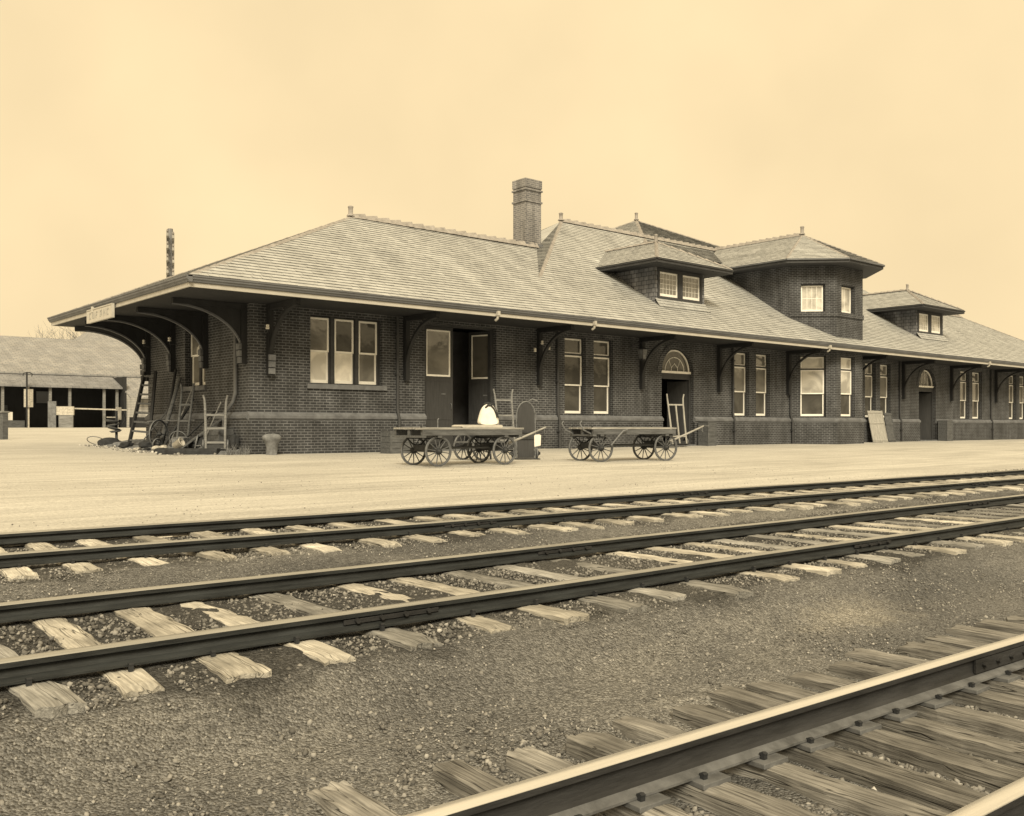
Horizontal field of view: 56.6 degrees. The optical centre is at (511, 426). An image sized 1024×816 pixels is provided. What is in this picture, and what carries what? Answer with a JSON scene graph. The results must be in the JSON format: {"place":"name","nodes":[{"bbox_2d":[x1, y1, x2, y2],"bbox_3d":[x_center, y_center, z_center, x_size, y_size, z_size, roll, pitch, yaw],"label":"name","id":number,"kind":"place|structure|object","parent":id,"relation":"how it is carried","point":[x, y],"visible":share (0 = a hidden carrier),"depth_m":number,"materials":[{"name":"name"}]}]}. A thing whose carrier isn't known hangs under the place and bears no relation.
{"place":"outdoors","nodes":[
{"label":"outdoors","id":0,"kind":"place"},
{"bbox_2d":[0,476,1023,815],"bbox_3d":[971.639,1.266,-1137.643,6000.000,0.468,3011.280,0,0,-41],"label":"gravel trackbed","id":1,"kind":"structure","parent":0,"point":[540,660],"depth_m":5.04,"materials":[{"name":"grey gravel"}]},
{"bbox_2d":[0,468,1022,583],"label":"ballast","id":2,"kind":"structure","parent":1,"relation":"on","point":[236,554],"depth_m":8.67,"materials":[{"name":"gravel"}]},
{"bbox_2d":[0,489,1022,601],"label":"ballast","id":3,"kind":"structure","parent":1,"relation":"on","point":[91,578],"depth_m":8.46,"materials":[{"name":"gravel"}]},
{"bbox_2d":[0,494,1023,717],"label":"railway track","id":4,"kind":"structure","parent":1,"relation":"on","point":[33,686],"depth_m":6.22,"materials":[{"name":"wood"}]},
{"bbox_2d":[0,469,1023,581],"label":"railway track","id":5,"kind":"structure","parent":1,"relation":"on","point":[205,545],"depth_m":9.99,"materials":[{"name":"metal"}]},
{"bbox_2d":[0,499,1023,722],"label":"ballast","id":6,"kind":"structure","parent":1,"relation":"on","point":[115,632],"depth_m":6.42,"materials":[{"name":"gravel"}]},
{"bbox_2d":[0,570,1023,815],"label":"ballast","id":7,"kind":"structure","parent":1,"relation":"on","point":[486,768],"depth_m":4.13,"materials":[{"name":"gravel"}]},
{"bbox_2d":[1,533,1023,815],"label":"ballast","id":8,"kind":"structure","parent":1,"relation":"on","point":[517,699],"depth_m":4.79,"materials":[{"name":"gravel"}]},
{"bbox_2d":[306,615,1023,815],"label":"railway track","id":9,"kind":"structure","parent":1,"relation":"on","point":[893,707],"depth_m":4.04,"materials":[{"name":"wood"}]},
{"bbox_2d":[0,427,1023,546],"bbox_3d":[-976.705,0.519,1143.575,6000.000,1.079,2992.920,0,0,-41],"label":"ground","id":10,"kind":"structure","parent":0,"point":[34,456],"depth_m":17.77,"materials":[{"name":"beige concrete"}]},
{"bbox_2d":[0,411,9,439],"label":"wooden post","id":11,"kind":"object","parent":10,"relation":"on","point":[3,425],"visible":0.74,"depth_m":39.40,"materials":[{"name":"grey wood"}]},
{"bbox_2d":[8,420,24,427],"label":"shed box","id":12,"kind":"object","parent":10,"relation":"on","point":[16,423],"visible":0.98,"depth_m":68.48,"materials":[{"name":"grey wood"}]},
{"bbox_2d":[8,412,12,419],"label":"shed box","id":13,"kind":"object","parent":12,"relation":"on","point":[10,415],"visible":0.37,"depth_m":68.39,"materials":[{"name":"paper"}]},
{"bbox_2d":[23,372,32,427],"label":"lamp pole","id":14,"kind":"object","parent":10,"relation":"on","point":[27,397],"visible":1,"depth_m":67.97,"materials":[{"name":"grey metal"}]},
{"bbox_2d":[48,401,56,427],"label":"shed box","id":15,"kind":"object","parent":10,"relation":"on","point":[52,418],"visible":1,"depth_m":67.65,"materials":[{"name":"wood"}]},
{"bbox_2d":[28,325,76,339],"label":"bare tree","id":16,"kind":"object","parent":10,"relation":"on","point":[49,333],"visible":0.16,"depth_m":111.53,"materials":[{"name":"beige plant"}]},
{"bbox_2d":[59,415,73,427],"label":"shed box","id":17,"kind":"object","parent":10,"relation":"on","point":[66,421],"visible":1,"depth_m":67.88,"materials":[{"name":"brown wood"}]},
{"bbox_2d":[56,406,73,414],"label":"shed box","id":18,"kind":"object","parent":17,"relation":"on","point":[64,410],"visible":1,"depth_m":67.83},
{"bbox_2d":[62,328,83,339],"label":"bare tree","id":19,"kind":"object","parent":10,"relation":"on","point":[73,336],"visible":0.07,"depth_m":113.74,"materials":[{"name":"beige plant"}]},
{"bbox_2d":[0,335,147,427],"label":"freight shed","id":20,"kind":"structure","parent":10,"relation":"on","point":[87,374],"depth_m":74.07,"materials":[{"name":"grey wood"}]},
{"bbox_2d":[74,408,126,410],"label":"plank","id":21,"kind":"object","parent":20,"relation":"on","point":[99,409],"visible":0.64,"depth_m":71.04,"materials":[{"name":"beige wood"}]},
{"bbox_2d":[74,332,137,426],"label":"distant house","id":22,"kind":"structure","parent":10,"relation":"on","point":[131,402],"depth_m":105.53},
{"bbox_2d":[128,371,156,442],"bbox_3d":[-11.899,-0.590,31.008,1.007,2.485,0.736,0,0,29],"label":"ladder","id":23,"kind":"object","parent":10,"relation":"on","point":[137,406],"visible":0.84,"depth_m":31.04,"materials":[{"name":"brown wood"}]},
{"bbox_2d":[138,441,152,447],"bbox_3d":[-11.453,0.560,29.973,0.538,0.252,0.983,0,0,-11],"label":"sack","id":24,"kind":"object","parent":10,"relation":"on","point":[143,444],"visible":0.58,"depth_m":29.58,"materials":[{"name":"fabric"}]},
{"bbox_2d":[79,444,215,455],"bbox_3d":[-10.997,0.691,29.187,2.055,0.254,8.330,0,0,-41],"label":"rubble","id":25,"kind":"object","parent":10,"relation":"on","point":[128,450],"visible":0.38,"depth_m":28.39,"materials":[{"name":"stone"}]},
{"bbox_2d":[142,411,166,440],"bbox_3d":[-11.502,-0.040,30.681,1.064,1.378,0.160,0,0,-18],"label":"plank","id":26,"kind":"object","parent":10,"relation":"on","point":[154,426],"visible":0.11,"depth_m":30.62,"materials":[{"name":"brown wood"}]},
{"bbox_2d":[166,228,173,277],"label":"telegraph pole","id":27,"kind":"object","parent":10,"relation":"on","point":[169,252],"visible":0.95,"depth_m":45.17,"materials":[{"name":"grey wood"}]},
{"bbox_2d":[105,439,243,454],"bbox_3d":[-10.805,0.614,29.435,1.800,0.416,9.000,0,0,-41],"label":"dirt heap","id":28,"kind":"object","parent":10,"relation":"on","point":[135,444],"visible":0.16,"depth_m":29.49,"materials":[{"name":"soil"}]},
{"bbox_2d":[97,437,118,445],"bbox_3d":[-13.513,0.540,31.887,0.692,0.373,0.464,0,0,-5],"label":"sack","id":29,"kind":"object","parent":28,"relation":"on","point":[106,441],"visible":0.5,"depth_m":31.69,"materials":[{"name":"fabric"}]},
{"bbox_2d":[104,407,125,441],"bbox_3d":[-13.338,-0.050,32.006,0.710,1.220,0.600,0,0,-41],"label":"junk stand","id":30,"kind":"object","parent":28,"relation":"on","point":[116,429],"visible":0.94,"depth_m":31.99,"materials":[{"name":"metal"}]},
{"bbox_2d":[118,442,133,447],"bbox_3d":[-12.245,0.579,30.219,0.383,0.213,0.464,0,0,9],"label":"sack","id":31,"kind":"object","parent":28,"relation":"on","point":[125,444],"visible":0.85,"depth_m":30.03,"materials":[{"name":"grey fabric"}]},
{"bbox_2d":[152,438,161,446],"bbox_3d":[-10.748,0.511,28.830,0.219,0.342,0.321,0,0,58],"label":"barrow wheel","id":32,"kind":"object","parent":28,"relation":"on","point":[155,443],"visible":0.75,"depth_m":28.77,"materials":[{"name":"metal"}]},
{"bbox_2d":[149,420,168,445],"bbox_3d":[-10.805,0.217,29.099,0.210,0.880,0.880,0,-10,18],"label":"iron wheel","id":33,"kind":"object","parent":28,"relation":"on","point":[159,433],"visible":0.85,"depth_m":29.04,"materials":[{"name":"black metal"}]},
{"bbox_2d":[162,369,176,444],"bbox_3d":[-10.849,-0.609,30.113,0.107,2.496,1.085,0,0,5],"label":"pole","id":34,"kind":"object","parent":28,"relation":"on","point":[173,385],"visible":0.52,"depth_m":30.29,"materials":[{"name":"brown wood"}]},
{"bbox_2d":[159,377,181,442],"bbox_3d":[-10.715,-0.464,29.800,0.126,2.262,1.220,0,0,14],"label":"pole","id":35,"kind":"object","parent":28,"relation":"on","point":[170,409],"visible":0.71,"depth_m":29.83,"materials":[{"name":"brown wood"}]},
{"bbox_2d":[169,431,186,445],"bbox_3d":[-9.815,0.382,27.991,0.544,0.544,0.029,0,12,0],"label":"hoop","id":36,"kind":"object","parent":28,"relation":"on","point":[172,433],"visible":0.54,"depth_m":27.95,"materials":[{"name":"metal"}]},
{"bbox_2d":[172,437,184,447],"bbox_3d":[-9.546,0.466,27.370,0.407,0.286,0.293,-28,-16,8],"label":"pail","id":37,"kind":"object","parent":28,"relation":"on","point":[179,442],"visible":0.97,"depth_m":27.29,"materials":[{"name":"metal"}]},
{"bbox_2d":[163,399,194,444],"bbox_3d":[-10.200,-0.114,29.094,0.094,1.561,1.190,0,0,34],"label":"pole","id":38,"kind":"object","parent":28,"relation":"on","point":[175,426],"visible":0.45,"depth_m":29.00,"materials":[{"name":"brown wood"}]},
{"bbox_2d":[172,437,189,447],"bbox_3d":[-9.620,0.460,27.817,0.390,0.300,0.530,0,0,14],"label":"wooden box","id":39,"kind":"object","parent":28,"relation":"on","point":[174,439],"visible":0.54,"depth_m":27.64,"materials":[{"name":"wood"}]},
{"bbox_2d":[168,382,194,445],"bbox_3d":[-10.170,-0.364,29.290,0.832,2.025,0.045,0,0,-30],"label":"pole","id":40,"kind":"object","parent":28,"relation":"on","point":[182,413],"visible":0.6,"depth_m":29.32,"materials":[{"name":"brown wood"}]},
{"bbox_2d":[171,383,194,446],"bbox_3d":[-9.927,-0.338,28.633,0.730,1.961,0.539,0,0,21],"label":"hand truck","id":41,"kind":"object","parent":28,"relation":"on","point":[190,411],"visible":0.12,"depth_m":28.73,"materials":[{"name":"brown wood"}]},
{"bbox_2d":[192,434,198,447],"bbox_3d":[-9.121,0.439,27.505,0.221,0.440,0.440,0,-25,-21],"label":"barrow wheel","id":42,"kind":"object","parent":28,"relation":"on","point":[196,440],"visible":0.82,"depth_m":27.35,"materials":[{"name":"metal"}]},
{"bbox_2d":[188,436,203,447],"bbox_3d":[-9.239,0.490,27.951,1.628,0.441,0.629,0,0,45],"label":"sack","id":43,"kind":"object","parent":28,"relation":"on","point":[192,445],"visible":0.18,"depth_m":27.57,"materials":[{"name":"fabric"}]},
{"bbox_2d":[180,419,221,447],"bbox_3d":[-9.045,0.210,27.651,1.194,0.885,0.240,0,0,-31],"label":"plank","id":44,"kind":"object","parent":28,"relation":"on","point":[200,434],"visible":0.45,"depth_m":27.56,"materials":[{"name":"brown wood"}]},
{"bbox_2d":[187,411,215,436],"bbox_3d":[-9.416,0.085,28.255,1.170,1.132,0.160,0,0,-9],"label":"plank","id":45,"kind":"object","parent":28,"relation":"on","point":[199,425],"visible":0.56,"depth_m":28.21,"materials":[{"name":"brown wood"}]},
{"bbox_2d":[199,402,221,447],"bbox_3d":[-8.669,-0.004,27.347,0.044,1.560,0.240,28,-12,-37],"label":"shovel","id":46,"kind":"object","parent":28,"relation":"on","point":[213,418],"visible":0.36,"depth_m":27.38,"materials":[{"name":"brown wood"}]},
{"bbox_2d":[199,395,228,449],"bbox_3d":[-8.339,-0.114,26.747,0.870,1.581,0.546,0,0,-17],"label":"hand truck","id":47,"kind":"object","parent":28,"relation":"on","point":[204,443],"visible":0.84,"depth_m":26.76,"materials":[{"name":"brown wood"}]},
{"bbox_2d":[157,445,220,454],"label":"wooden beam","id":48,"kind":"structure","parent":10,"relation":"on","point":[184,451],"depth_m":26.20,"materials":[{"name":"brown wood"}]},
{"bbox_2d":[203,427,233,444],"bbox_3d":[-8.444,0.370,27.440,0.830,0.720,0.530,0,0,42],"label":"wooden box","id":49,"kind":"object","parent":10,"relation":"on","point":[215,435],"visible":0.4,"depth_m":27.18,"materials":[{"name":"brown wood"}]},
{"bbox_2d":[229,434,239,449],"bbox_3d":[-7.852,0.470,26.899,0.281,0.532,0.307,0,0,29],"label":"sack","id":50,"kind":"object","parent":10,"relation":"on","point":[234,439],"visible":0.73,"depth_m":26.81,"materials":[{"name":"fabric"}]},
{"bbox_2d":[222,443,251,454],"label":"weeds","id":51,"kind":"object","parent":10,"relation":"on","point":[245,452],"visible":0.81,"depth_m":26.21,"materials":[{"name":"plant"}]},
{"bbox_2d":[262,434,280,454],"bbox_3d":[-6.702,0.495,26.448,0.507,0.619,0.512,0,0,-41],"label":"stone keg","id":52,"kind":"object","parent":10,"relation":"on","point":[271,441],"visible":0.95,"depth_m":26.30,"materials":[{"name":"grey stone"}]},
{"bbox_2d":[380,431,412,453],"bbox_3d":[-3.416,0.455,28.250,0.830,0.680,0.530,0,0,-42],"label":"wooden box","id":53,"kind":"object","parent":10,"relation":"on","point":[390,443],"visible":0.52,"depth_m":27.98,"materials":[{"name":"brown wood"}]},
{"bbox_2d":[3,454,880,526],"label":"pebbles","id":54,"kind":"object","parent":10,"relation":"on","point":[380,488],"visible":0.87,"depth_m":16.41,"materials":[{"name":"stone"}]},
{"bbox_2d":[393,418,551,466],"bbox_3d":[-0.739,0.334,22.021,3.972,1.068,1.230,0,0,-37],"label":"baggage wagon","id":55,"kind":"object","parent":10,"relation":"on","point":[420,433],"visible":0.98,"depth_m":21.42,"materials":[{"name":"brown wood"}]},
{"bbox_2d":[452,425,502,427],"bbox_3d":[-0.792,-0.015,21.707,1.050,0.062,0.520,0,0,-31],"label":"folded canvas","id":56,"kind":"object","parent":55,"relation":"on","point":[481,426],"visible":0.92,"depth_m":21.47,"materials":[{"name":"beige fabric"}]},
{"bbox_2d":[477,402,498,424],"bbox_3d":[-0.539,-0.310,21.854,0.501,0.524,0.356,0,0,-8],"label":"canvas bundle","id":57,"kind":"object","parent":56,"relation":"on","point":[488,414],"visible":1,"depth_m":21.70,"materials":[{"name":"beige fabric"}]},
{"bbox_2d":[534,434,540,446],"bbox_3d":[0.618,0.270,22.960,0.165,0.420,0.011,0,0,-5],"label":"paper tag","id":58,"kind":"object","parent":55,"relation":"hanging from","point":[537,439],"visible":1,"depth_m":22.95,"materials":[{"name":"white paper"}]},
{"bbox_2d":[453,435,512,459],"bbox_3d":[-0.703,0.507,24.457,0.870,0.682,1.706,0,0,41],"label":"platform barrow","id":59,"kind":"object","parent":10,"relation":"on","point":[464,443],"visible":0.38,"depth_m":24.12,"materials":[{"name":"brown wood"}]},
{"bbox_2d":[493,389,515,450],"bbox_3d":[-0.181,-0.224,31.484,0.890,2.097,0.690,0,0,-23],"label":"hand truck","id":60,"kind":"object","parent":10,"relation":"on","point":[512,413],"visible":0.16,"depth_m":31.64,"materials":[{"name":"brown wood"}]},
{"bbox_2d":[509,398,539,459],"bbox_3d":[0.360,0.051,24.997,0.830,1.597,0.570,0,0,-11],"label":"sack barrow","id":61,"kind":"object","parent":10,"relation":"on","point":[526,421],"visible":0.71,"depth_m":24.99,"materials":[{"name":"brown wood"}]},
{"bbox_2d":[47,178,1023,453],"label":"station building","id":62,"kind":"structure","parent":10,"relation":"on","point":[351,332],"depth_m":35.05,"materials":[{"name":"brick"}]},
{"bbox_2d":[87,303,114,323],"bbox_3d":[-12.279,-3.370,28.373,0.080,0.410,2.340,0,0,-41],"label":"station sign","id":63,"kind":"object","parent":62,"relation":"attached to","point":[102,313],"visible":1,"depth_m":28.20,"materials":[{"name":"white wood"}]},
{"bbox_2d":[190,334,199,385],"bbox_3d":[-9.971,-2.277,30.082,0.110,2.005,0.760,0,0,-40],"label":"window","id":64,"kind":"structure","parent":62,"relation":"in","point":[194,346],"depth_m":30.22,"materials":[{"name":"white glass"}]},
{"bbox_2d":[200,348,204,385],"bbox_3d":[-9.451,-2.277,29.474,0.110,2.005,0.760,0,0,-40],"label":"window","id":65,"kind":"structure","parent":62,"relation":"in","point":[202,371],"depth_m":29.71,"materials":[{"name":"beige glass"}]},
{"bbox_2d":[310,316,329,383],"bbox_3d":[-5.764,-2.277,28.290,0.740,2.005,0.110,0,0,-40],"label":"window","id":66,"kind":"structure","parent":62,"relation":"in","point":[319,326],"depth_m":28.33,"materials":[{"name":"grey glass"}]},
{"bbox_2d":[334,318,354,384],"bbox_3d":[-5.114,-2.277,28.845,0.730,2.005,0.110,0,0,-40],"label":"window","id":67,"kind":"structure","parent":62,"relation":"in","point":[344,329],"depth_m":28.87,"materials":[{"name":"grey glass"}]},
{"bbox_2d":[358,320,377,385],"bbox_3d":[-4.475,-2.277,29.391,0.730,2.005,0.110,0,0,-40],"label":"window","id":68,"kind":"structure","parent":62,"relation":"in","point":[367,330],"depth_m":29.41,"materials":[{"name":"grey glass"}]},
{"bbox_2d":[425,326,452,446],"bbox_3d":[-2.418,-1.280,31.147,1.220,4.000,0.110,0,0,-40],"label":"door","id":69,"kind":"structure","parent":62,"relation":"in","point":[438,341],"depth_m":31.18,"materials":[{"name":"brown wood"}]},
{"bbox_2d":[469,331,487,440],"bbox_3d":[-1.074,-1.280,32.790,0.980,4.000,0.110,0,0,28],"label":"door","id":70,"kind":"structure","parent":62,"relation":"in","point":[478,341],"depth_m":32.86,"materials":[{"name":"brown wood"}]},
{"bbox_2d":[565,337,582,413],"bbox_3d":[2.186,-1.882,35.073,1.080,2.835,0.120,0,0,-40],"label":"window","id":71,"kind":"structure","parent":62,"relation":"in","point":[573,345],"depth_m":35.16,"materials":[{"name":"grey glass"}]},
{"bbox_2d":[594,339,609,414],"bbox_3d":[3.319,-1.882,36.040,1.060,2.835,0.120,0,0,-40],"label":"window","id":72,"kind":"structure","parent":62,"relation":"in","point":[601,348],"depth_m":36.12,"materials":[{"name":"grey glass"}]},
{"bbox_2d":[631,342,647,359],"bbox_3d":[4.853,-2.908,36.585,0.312,0.695,0.748,0,0,-41],"label":"wall lantern","id":73,"kind":"object","parent":62,"relation":"attached to","point":[642,351],"depth_m":36.36,"materials":[{"name":"metal"}]},
{"bbox_2d":[667,381,686,440],"bbox_3d":[6.881,-0.590,39.662,0.870,2.600,0.059,0,0,29],"label":"door","id":74,"kind":"structure","parent":62,"relation":"in","point":[675,390],"depth_m":39.62,"materials":[{"name":"brown wood"}]},
{"bbox_2d":[734,352,745,415],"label":"window","id":75,"kind":"structure","parent":62,"relation":"in","point":[740,358],"depth_m":41.75,"materials":[{"name":"white glass"}]},
{"bbox_2d":[756,353,766,416],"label":"window","id":76,"kind":"structure","parent":62,"relation":"in","point":[761,359],"depth_m":42.79,"materials":[{"name":"grey glass"}]},
{"bbox_2d":[800,356,824,416],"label":"window","id":77,"kind":"structure","parent":62,"relation":"in","point":[812,369],"depth_m":44.03,"materials":[{"name":"white glass"}]},
{"bbox_2d":[801,284,823,311],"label":"window","id":78,"kind":"structure","parent":62,"relation":"in","point":[812,295],"depth_m":44.02,"materials":[{"name":"beige glass"}]},
{"bbox_2d":[841,356,851,416],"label":"window","id":79,"kind":"structure","parent":62,"relation":"in","point":[846,362],"depth_m":44.69,"materials":[{"name":"beige glass"}]},
{"bbox_2d":[842,286,851,313],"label":"window","id":80,"kind":"structure","parent":62,"relation":"in","point":[846,291],"depth_m":44.69,"materials":[{"name":"beige glass"}]},
{"bbox_2d":[865,363,872,417],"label":"window","id":81,"kind":"structure","parent":62,"relation":"in","point":[869,370],"depth_m":48.86,"materials":[{"name":"beige glass"}]},
{"bbox_2d":[880,364,887,416],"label":"window","id":82,"kind":"structure","parent":62,"relation":"in","point":[883,367],"depth_m":49.84,"materials":[{"name":"beige glass"}]},
{"bbox_2d":[919,393,930,439],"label":"door","id":83,"kind":"structure","parent":62,"relation":"in","point":[924,398],"depth_m":53.34,"materials":[{"name":"brown wood"}]},
{"bbox_2d":[960,371,966,418],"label":"window","id":84,"kind":"structure","parent":62,"relation":"in","point":[963,380],"depth_m":55.81,"materials":[{"name":"white glass"}]},
{"bbox_2d":[972,372,978,418],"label":"window","id":85,"kind":"structure","parent":62,"relation":"in","point":[975,375],"depth_m":56.84,"materials":[{"name":"beige glass"}]},
{"bbox_2d":[1009,375,1013,419],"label":"window","id":86,"kind":"structure","parent":62,"relation":"in","point":[1011,379],"depth_m":60.18,"materials":[{"name":"beige glass"}]},
{"bbox_2d":[1020,376,1023,419],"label":"window","id":87,"kind":"structure","parent":62,"relation":"in","point":[1021,377],"depth_m":61.23,"materials":[{"name":"grey glass"}]},
{"bbox_2d":[561,421,708,461],"bbox_3d":[3.329,0.360,24.605,4.156,1.033,1.301,0,0,-26],"label":"baggage wagon","id":88,"kind":"object","parent":10,"relation":"on","point":[592,432],"visible":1,"depth_m":24.27,"materials":[{"name":"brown wood"}]},
{"bbox_2d":[666,394,691,445],"bbox_3d":[6.650,-0.288,37.887,1.090,2.061,0.554,0,0,-31],"label":"hand truck","id":89,"kind":"object","parent":10,"relation":"on","point":[685,441],"visible":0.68,"depth_m":37.96,"materials":[{"name":"brown wood"}]},
{"bbox_2d":[698,422,715,445],"bbox_3d":[8.055,0.286,39.257,0.550,1.000,0.530,0,0,-41],"label":"wooden box","id":90,"kind":"object","parent":10,"relation":"on","point":[707,436],"visible":0.93,"depth_m":39.08,"materials":[{"name":"grey wood"}]},
{"bbox_2d":[867,410,887,441],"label":"board panel","id":91,"kind":"object","parent":10,"relation":"on","point":[877,426],"visible":0.95,"depth_m":48.18,"materials":[{"name":"brown wood"}]},
{"bbox_2d":[884,412,895,441],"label":"board panel","id":92,"kind":"object","parent":10,"relation":"on","point":[889,427],"visible":0.95,"depth_m":49.08,"materials":[{"name":"grey wood"}]},
{"bbox_2d":[938,420,952,440],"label":"wooden box","id":93,"kind":"object","parent":10,"relation":"on","point":[945,430],"visible":0.92,"depth_m":52.79,"materials":[{"name":"grey wood"}]}
]}

